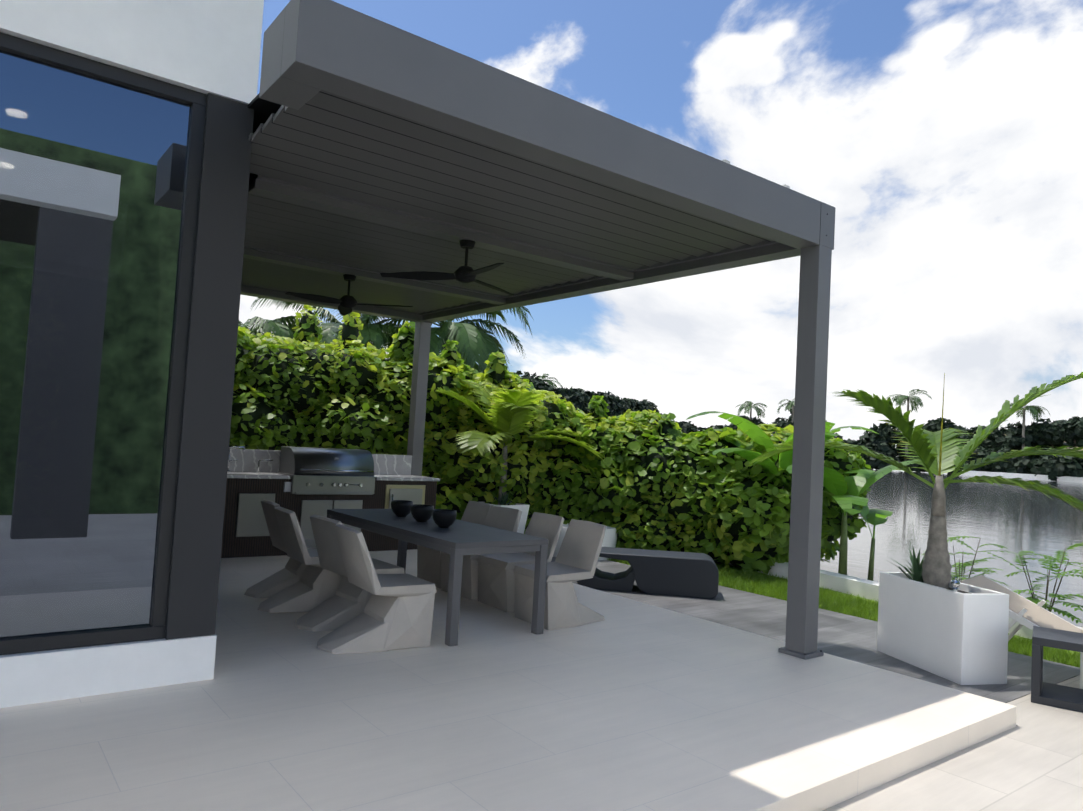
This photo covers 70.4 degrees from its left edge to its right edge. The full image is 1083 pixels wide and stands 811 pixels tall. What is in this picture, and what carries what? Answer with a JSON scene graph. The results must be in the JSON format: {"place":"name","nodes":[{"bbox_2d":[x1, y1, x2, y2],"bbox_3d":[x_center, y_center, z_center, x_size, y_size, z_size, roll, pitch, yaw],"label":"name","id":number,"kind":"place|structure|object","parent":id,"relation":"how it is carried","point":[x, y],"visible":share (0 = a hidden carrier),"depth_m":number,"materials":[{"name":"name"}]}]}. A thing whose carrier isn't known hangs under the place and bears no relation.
{"place":"outdoors","nodes":[
{"label":"outdoors","id":0,"kind":"place"},
{"bbox_2d":[165,93,253,639],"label":"dark house wall","id":1,"kind":"structure","parent":0,"point":[205,427],"depth_m":4.60,"materials":[{"name":"grey paint"}]},
{"bbox_2d":[227,446,393,524],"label":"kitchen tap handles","id":2,"kind":"object","parent":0,"point":[334,484],"visible":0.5,"depth_m":9.45,"materials":[{"name":"silver metal"}]},
{"bbox_2d":[361,306,533,379],"bbox_3d":[-3.812,-0.992,29.300,6.965,7.686,6.438,5,-3,-37],"label":"palm tree","id":3,"kind":"object","parent":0,"point":[477,343],"depth_m":27.93,"materials":[{"name":"green plant"}]},
{"bbox_2d":[239,0,1082,447],"label":"sky","id":4,"kind":"structure","parent":0,"point":[944,138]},
{"bbox_2d":[607,468,1079,667],"bbox_3d":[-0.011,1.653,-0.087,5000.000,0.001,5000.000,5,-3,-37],"label":"lawn","id":5,"kind":"structure","parent":0,"point":[844,594],"depth_m":8.82,"materials":[{"name":"green plant"}]},
{"bbox_2d":[238,315,322,338],"bbox_3d":[-11.712,-0.856,29.152,6.411,6.535,7.055,5,-3,-37],"label":"palm tree","id":6,"kind":"object","parent":5,"relation":"on","point":[276,327],"visible":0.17,"depth_m":27.79,"materials":[{"name":"green plant"}]},
{"bbox_2d":[251,297,410,352],"bbox_3d":[-7.425,-0.840,29.207,7.058,6.981,7.013,5,-3,-37],"label":"palm tree","id":7,"kind":"object","parent":5,"relation":"on","point":[375,335],"visible":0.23,"depth_m":27.99,"materials":[{"name":"green plant"}]},
{"bbox_2d":[229,305,870,573],"bbox_3d":[-2.768,0.129,11.150,15.114,4.196,4.893,4,-3,-14],"label":"clusia hedge","id":8,"kind":"object","parent":5,"relation":"on","point":[717,476],"depth_m":11.38,"materials":[{"name":"green plant"}]},
{"bbox_2d":[478,365,1082,480],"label":"distant trees","id":9,"kind":"object","parent":5,"relation":"on","point":[581,397],"materials":[{"name":"green plant"}]},
{"bbox_2d":[686,411,877,487],"bbox_3d":[3.472,1.269,11.191,3.233,2.221,2.570,5,-3,-37],"label":"banana plant","id":10,"kind":"object","parent":5,"relation":"on","point":[752,432],"depth_m":10.71,"materials":[{"name":"green plant"}]},
{"bbox_2d":[551,557,1079,702],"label":"walkway","id":11,"kind":"structure","parent":5,"relation":"on","point":[849,637],"depth_m":7.30,"materials":[{"name":"grey concrete"}]},
{"bbox_2d":[482,502,529,533],"bbox_3d":[-0.617,1.822,11.552,0.599,0.700,0.599,0,-4,44],"label":"planter","id":12,"kind":"object","parent":11,"relation":"on","point":[524,508],"visible":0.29,"depth_m":11.49,"materials":[{"name":"concrete"}]},
{"bbox_2d":[491,491,511,504],"bbox_3d":[-0.521,1.366,11.350,0.382,0.242,0.462,5,-3,-37],"label":"potted plant","id":13,"kind":"object","parent":12,"relation":"on","point":[504,499],"visible":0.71,"depth_m":11.35,"materials":[{"name":"green plant"}]},
{"bbox_2d":[434,379,605,504],"bbox_3d":[-0.513,0.587,11.758,2.602,1.955,2.504,5,-3,-37],"label":"palm","id":14,"kind":"object","parent":12,"relation":"on","point":[510,413],"depth_m":11.37,"materials":[{"name":"green plant"}]},
{"bbox_2d":[553,523,616,559],"bbox_3d":[0.585,2.012,11.527,1.100,0.450,1.100,5,-3,-37],"label":"round planter","id":15,"kind":"object","parent":11,"relation":"on","point":[610,538],"visible":0.21,"depth_m":11.12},
{"bbox_2d":[577,547,718,598],"bbox_3d":[1.199,1.926,8.954,1.656,0.440,0.540,3,-3,9],"label":"sculptural bench","id":16,"kind":"object","parent":11,"relation":"on","point":[677,573],"visible":0.77,"depth_m":8.67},
{"bbox_2d":[877,572,1008,684],"bbox_3d":[3.248,1.788,6.273,0.420,0.680,0.950,4,-3,-14],"label":"long planter","id":17,"kind":"object","parent":11,"relation":"on","point":[960,637],"visible":0.83,"depth_m":5.95,"materials":[{"name":"concrete"}]},
{"bbox_2d":[883,548,923,582],"bbox_3d":[3.272,1.364,6.624,0.562,0.322,0.440,2,-3,30],"label":"succulent plant","id":18,"kind":"object","parent":17,"relation":"in","point":[915,573],"visible":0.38,"depth_m":6.58,"materials":[{"name":"green plant"}]},
{"bbox_2d":[746,372,1082,588],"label":"planter palm","id":19,"kind":"object","parent":17,"relation":"on","point":[936,456],"depth_m":6.33,"materials":[{"name":"green plant"}]},
{"bbox_2d":[951,577,959,591],"bbox_3d":[3.182,1.370,5.898,0.064,0.110,0.064,5,-3,-37],"label":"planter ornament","id":20,"kind":"object","parent":17,"relation":"on","point":[955,583],"visible":1,"depth_m":5.88,"materials":[{"name":"multicoloured metal"}]},
{"bbox_2d":[774,445,917,580],"bbox_3d":[4.167,1.486,10.591,2.550,1.806,1.927,5,-3,-37],"label":"banana plant","id":21,"kind":"object","parent":5,"relation":"on","point":[854,490],"depth_m":10.37,"materials":[{"name":"green plant"}]},
{"bbox_2d":[729,562,1082,638],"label":"seawall","id":22,"kind":"object","parent":5,"relation":"on","point":[861,587],"depth_m":9.49,"materials":[{"name":"white concrete"}]},
{"bbox_2d":[921,536,1024,589],"bbox_3d":[4.679,1.870,8.501,1.020,0.896,1.215,5,-3,-37],"label":"shore shrub","id":23,"kind":"object","parent":5,"relation":"on","point":[967,564],"depth_m":8.43,"materials":[{"name":"green plant"}]},
{"bbox_2d":[983,543,1082,622],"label":"shore shrub","id":24,"kind":"object","parent":5,"relation":"on","point":[1051,595],"depth_m":7.68,"materials":[{"name":"green plant"}]},
{"bbox_2d":[1055,563,1082,595],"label":"fern plant","id":25,"kind":"object","parent":5,"relation":"on","point":[1069,571],"visible":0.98,"depth_m":7.16,"materials":[{"name":"green plant"}]},
{"bbox_2d":[820,469,1082,627],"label":"lake water","id":26,"kind":"structure","parent":0,"point":[1013,519],"depth_m":19.75,"materials":[{"name":"grey liquid"}]},
{"bbox_2d":[531,374,562,387],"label":"palm","id":27,"kind":"object","parent":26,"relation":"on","point":[549,382],"visible":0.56,"depth_m":155.93,"materials":[{"name":"green plant"}]},
{"bbox_2d":[735,401,767,419],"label":"palm","id":28,"kind":"object","parent":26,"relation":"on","point":[749,405],"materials":[{"name":"green plant"}]},
{"bbox_2d":[777,398,794,422],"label":"palm","id":29,"kind":"object","parent":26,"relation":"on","point":[790,403],"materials":[{"name":"green plant"}]},
{"bbox_2d":[887,389,931,460],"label":"palm","id":30,"kind":"object","parent":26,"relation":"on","point":[903,398],"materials":[{"name":"green plant"}]},
{"bbox_2d":[1010,403,1049,457],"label":"palm","id":31,"kind":"object","parent":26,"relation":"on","point":[1035,411],"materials":[{"name":"green plant"}]},
{"bbox_2d":[823,675,1082,810],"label":"patio floor","id":32,"kind":"structure","parent":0,"point":[1032,760],"depth_m":4.10,"materials":[{"name":"beige tile"}]},
{"bbox_2d":[0,549,1016,810],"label":"patio platform","id":33,"kind":"structure","parent":32,"relation":"on","point":[630,705],"depth_m":4.12,"materials":[{"name":"tile"}]},
{"bbox_2d":[0,0,263,707],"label":"white stucco house","id":34,"kind":"structure","parent":33,"relation":"on","point":[207,46],"depth_m":4.36,"materials":[{"name":"white paint"}]},
{"bbox_2d":[0,32,206,654],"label":"window frame","id":35,"kind":"object","parent":34,"relation":"in","point":[156,627],"visible":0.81,"depth_m":4.48,"materials":[{"name":"black metal"}]},
{"bbox_2d":[0,50,190,638],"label":"window glass","id":36,"kind":"object","parent":35,"relation":"in","point":[92,177],"visible":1,"depth_m":4.26,"materials":[{"name":"clear glass"}]},
{"bbox_2d":[244,500,316,597],"bbox_3d":[-2.328,1.319,7.171,0.806,0.854,0.545,5,-3,-37],"label":"chair","id":37,"kind":"object","parent":33,"relation":"on","point":[290,573],"visible":0.54,"depth_m":7.02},
{"bbox_2d":[257,507,343,612],"bbox_3d":[-2.014,1.313,6.629,0.795,0.846,0.540,5,-3,-37],"label":"chair","id":38,"kind":"object","parent":33,"relation":"on","point":[315,585],"visible":0.67,"depth_m":6.46,"materials":[{"name":"grey fabric"}]},
{"bbox_2d":[221,478,436,557],"bbox_3d":[-3.212,1.349,9.530,3.950,0.915,0.650,5,-3,-37],"label":"kitchen cabinet","id":39,"kind":"object","parent":33,"relation":"on","point":[233,546],"visible":0.07,"depth_m":9.17,"materials":[{"name":"brown wood"}]},
{"bbox_2d":[236,472,374,538],"bbox_3d":[-2.989,1.256,9.572,1.680,0.807,0.595,5,-3,-37],"label":"barbecue grill","id":40,"kind":"object","parent":39,"relation":"in","point":[251,520],"visible":0.69,"depth_m":9.37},
{"bbox_2d":[279,446,373,475],"bbox_3d":[-2.725,0.714,9.795,1.040,0.325,0.530,5,-3,-37],"label":"grill lid","id":41,"kind":"object","parent":40,"relation":"attached to","point":[294,460],"visible":1,"depth_m":9.58,"materials":[{"name":"silver metal"}]},
{"bbox_2d":[283,457,338,491],"bbox_3d":[-2.824,0.841,9.429,0.668,0.440,0.052,5,-3,-37],"label":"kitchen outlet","id":42,"kind":"object","parent":39,"relation":"attached to","point":[287,486],"visible":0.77,"depth_m":9.23,"materials":[{"name":"silver metal"}]},
{"bbox_2d":[227,449,439,480],"bbox_3d":[-3.157,0.734,9.557,3.980,0.320,0.680,5,-3,-37],"label":"kitchen worktop","id":43,"kind":"object","parent":39,"relation":"on","point":[392,467],"visible":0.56,"depth_m":9.75,"materials":[{"name":"grey stone"}]},
{"bbox_2d":[227,472,259,474],"bbox_3d":[-3.631,0.806,9.136,0.450,0.002,0.330,5,-3,-37],"label":"kitchen sink","id":44,"kind":"object","parent":43,"relation":"in","point":[241,473],"visible":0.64,"depth_m":9.18,"materials":[{"name":"silver metal"}]},
{"bbox_2d":[385,485,425,508],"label":"kitchen fridge trim","id":45,"kind":"structure","parent":39,"relation":"attached to","point":[388,487],"depth_m":10.14,"materials":[{"name":"silver metal"}]},
{"bbox_2d":[389,489,422,508],"bbox_3d":[-1.806,1.364,10.175,0.480,0.520,0.020,5,-3,-37],"label":"cabinet door","id":46,"kind":"structure","parent":39,"relation":"attached to","point":[414,496],"depth_m":10.19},
{"bbox_2d":[296,514,404,631],"bbox_3d":[-1.552,1.316,6.162,0.800,0.846,0.549,5,-3,-37],"label":"chair","id":47,"kind":"object","parent":33,"relation":"on","point":[346,602],"visible":0.65,"depth_m":6.03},
{"bbox_2d":[317,524,436,653],"bbox_3d":[-1.213,1.307,5.584,0.801,0.844,0.546,5,-3,-37],"label":"chair","id":48,"kind":"object","parent":33,"relation":"on","point":[397,613],"visible":1,"depth_m":5.46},
{"bbox_2d":[327,514,547,645],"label":"table legs","id":49,"kind":"object","parent":33,"relation":"on","point":[454,597],"visible":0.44,"depth_m":6.05,"materials":[{"name":"grey metal"}]},
{"bbox_2d":[327,509,548,548],"bbox_3d":[-1.026,1.067,6.848,0.870,0.045,2.430,5,-3,-37],"label":"table top","id":50,"kind":"object","parent":49,"relation":"on","point":[458,534],"visible":0.81,"depth_m":6.35,"materials":[{"name":"grey metal"}]},
{"bbox_2d":[391,500,412,516],"bbox_3d":[-1.321,0.976,7.259,0.210,0.145,0.210,5,-3,-37],"label":"bowl","id":51,"kind":"object","parent":50,"relation":"on","point":[400,508],"visible":0.96,"depth_m":7.18,"materials":[{"name":"black ceramic"}]},
{"bbox_2d":[411,504,433,521],"bbox_3d":[-1.077,0.973,6.917,0.210,0.145,0.210,5,-3,-37],"label":"bowl","id":52,"kind":"object","parent":50,"relation":"on","point":[421,512],"visible":0.98,"depth_m":6.84,"materials":[{"name":"black ceramic"}]},
{"bbox_2d":[432,509,456,527],"bbox_3d":[-0.833,0.970,6.574,0.210,0.145,0.210,5,-3,-37],"label":"bowl","id":53,"kind":"object","parent":50,"relation":"on","point":[444,518],"visible":1,"depth_m":6.50,"materials":[{"name":"black ceramic"}]},
{"bbox_2d":[417,501,492,588],"bbox_3d":[-0.859,1.450,8.133,0.793,0.846,0.533,5,-3,-37],"label":"chair","id":54,"kind":"object","parent":33,"relation":"on","point":[429,564],"visible":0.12,"depth_m":8.00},
{"bbox_2d":[441,506,521,599],"bbox_3d":[-0.552,1.444,7.654,0.795,0.847,0.547,5,-3,-37],"label":"chair","id":55,"kind":"object","parent":33,"relation":"on","point":[506,518],"visible":0.44,"depth_m":7.52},
{"bbox_2d":[477,512,563,612],"bbox_3d":[-0.143,1.443,7.200,0.798,0.846,0.538,5,-3,-37],"label":"chair","id":56,"kind":"object","parent":33,"relation":"on","point":[496,581],"visible":0.73,"depth_m":7.03,"materials":[{"name":"grey fabric"}]},
{"bbox_2d":[240,0,834,659],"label":"pergola frame","id":57,"kind":"object","parent":33,"relation":"on","point":[312,48],"visible":0.52,"depth_m":5.35,"materials":[{"name":"grey metal"}]},
{"bbox_2d":[285,274,412,315],"bbox_3d":[-2.182,-1.220,8.184,1.212,0.350,1.251,5,-3,-37],"label":"fan","id":58,"kind":"object","parent":57,"relation":"attached to","point":[348,302],"visible":1,"depth_m":8.11,"materials":[{"name":"black"}]},
{"bbox_2d":[380,239,515,295],"bbox_3d":[-0.523,-1.213,6.455,1.258,0.350,1.200,5,-3,-37],"label":"ceiling fan","id":59,"kind":"object","parent":57,"relation":"attached to","point":[465,273],"visible":1,"depth_m":6.48,"materials":[{"name":"black metal"}]},
{"bbox_2d":[241,90,772,313],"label":"pergola louvers","id":60,"kind":"object","parent":57,"relation":"attached to","point":[273,276],"visible":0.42,"depth_m":5.96,"materials":[{"name":"grey metal"}]},
{"bbox_2d":[246,91,768,298],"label":"pergola louver pivots","id":61,"kind":"object","parent":57,"relation":"attached to","point":[263,109],"visible":0.15,"depth_m":5.14,"materials":[{"name":"grey metal"}]},
{"bbox_2d":[721,159,789,188],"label":"pergola clips","id":62,"kind":"object","parent":57,"relation":"attached to","point":[728,162],"visible":0.29,"depth_m":5.35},
{"bbox_2d":[514,519,606,629],"bbox_3d":[0.213,1.435,6.668,0.799,0.850,0.533,5,-3,-37],"label":"chair","id":63,"kind":"object","parent":33,"relation":"on","point":[578,554],"visible":0.98,"depth_m":6.52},
{"bbox_2d":[960,575,1082,688],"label":"lounge chair","id":64,"kind":"object","parent":32,"relation":"on","point":[1027,613],"visible":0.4,"depth_m":6.39,"materials":[{"name":"white"}]},
{"bbox_2d":[1031,626,1082,711],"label":"side table","id":65,"kind":"object","parent":32,"relation":"on","point":[1056,695],"visible":1,"depth_m":5.43,"materials":[{"name":"grey metal"}]},
{"bbox_2d":[962,470,1082,482],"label":"seawall","id":66,"kind":"object","parent":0,"point":[1033,477],"visible":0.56,"depth_m":126.90,"materials":[{"name":"white concrete"}]}
]}

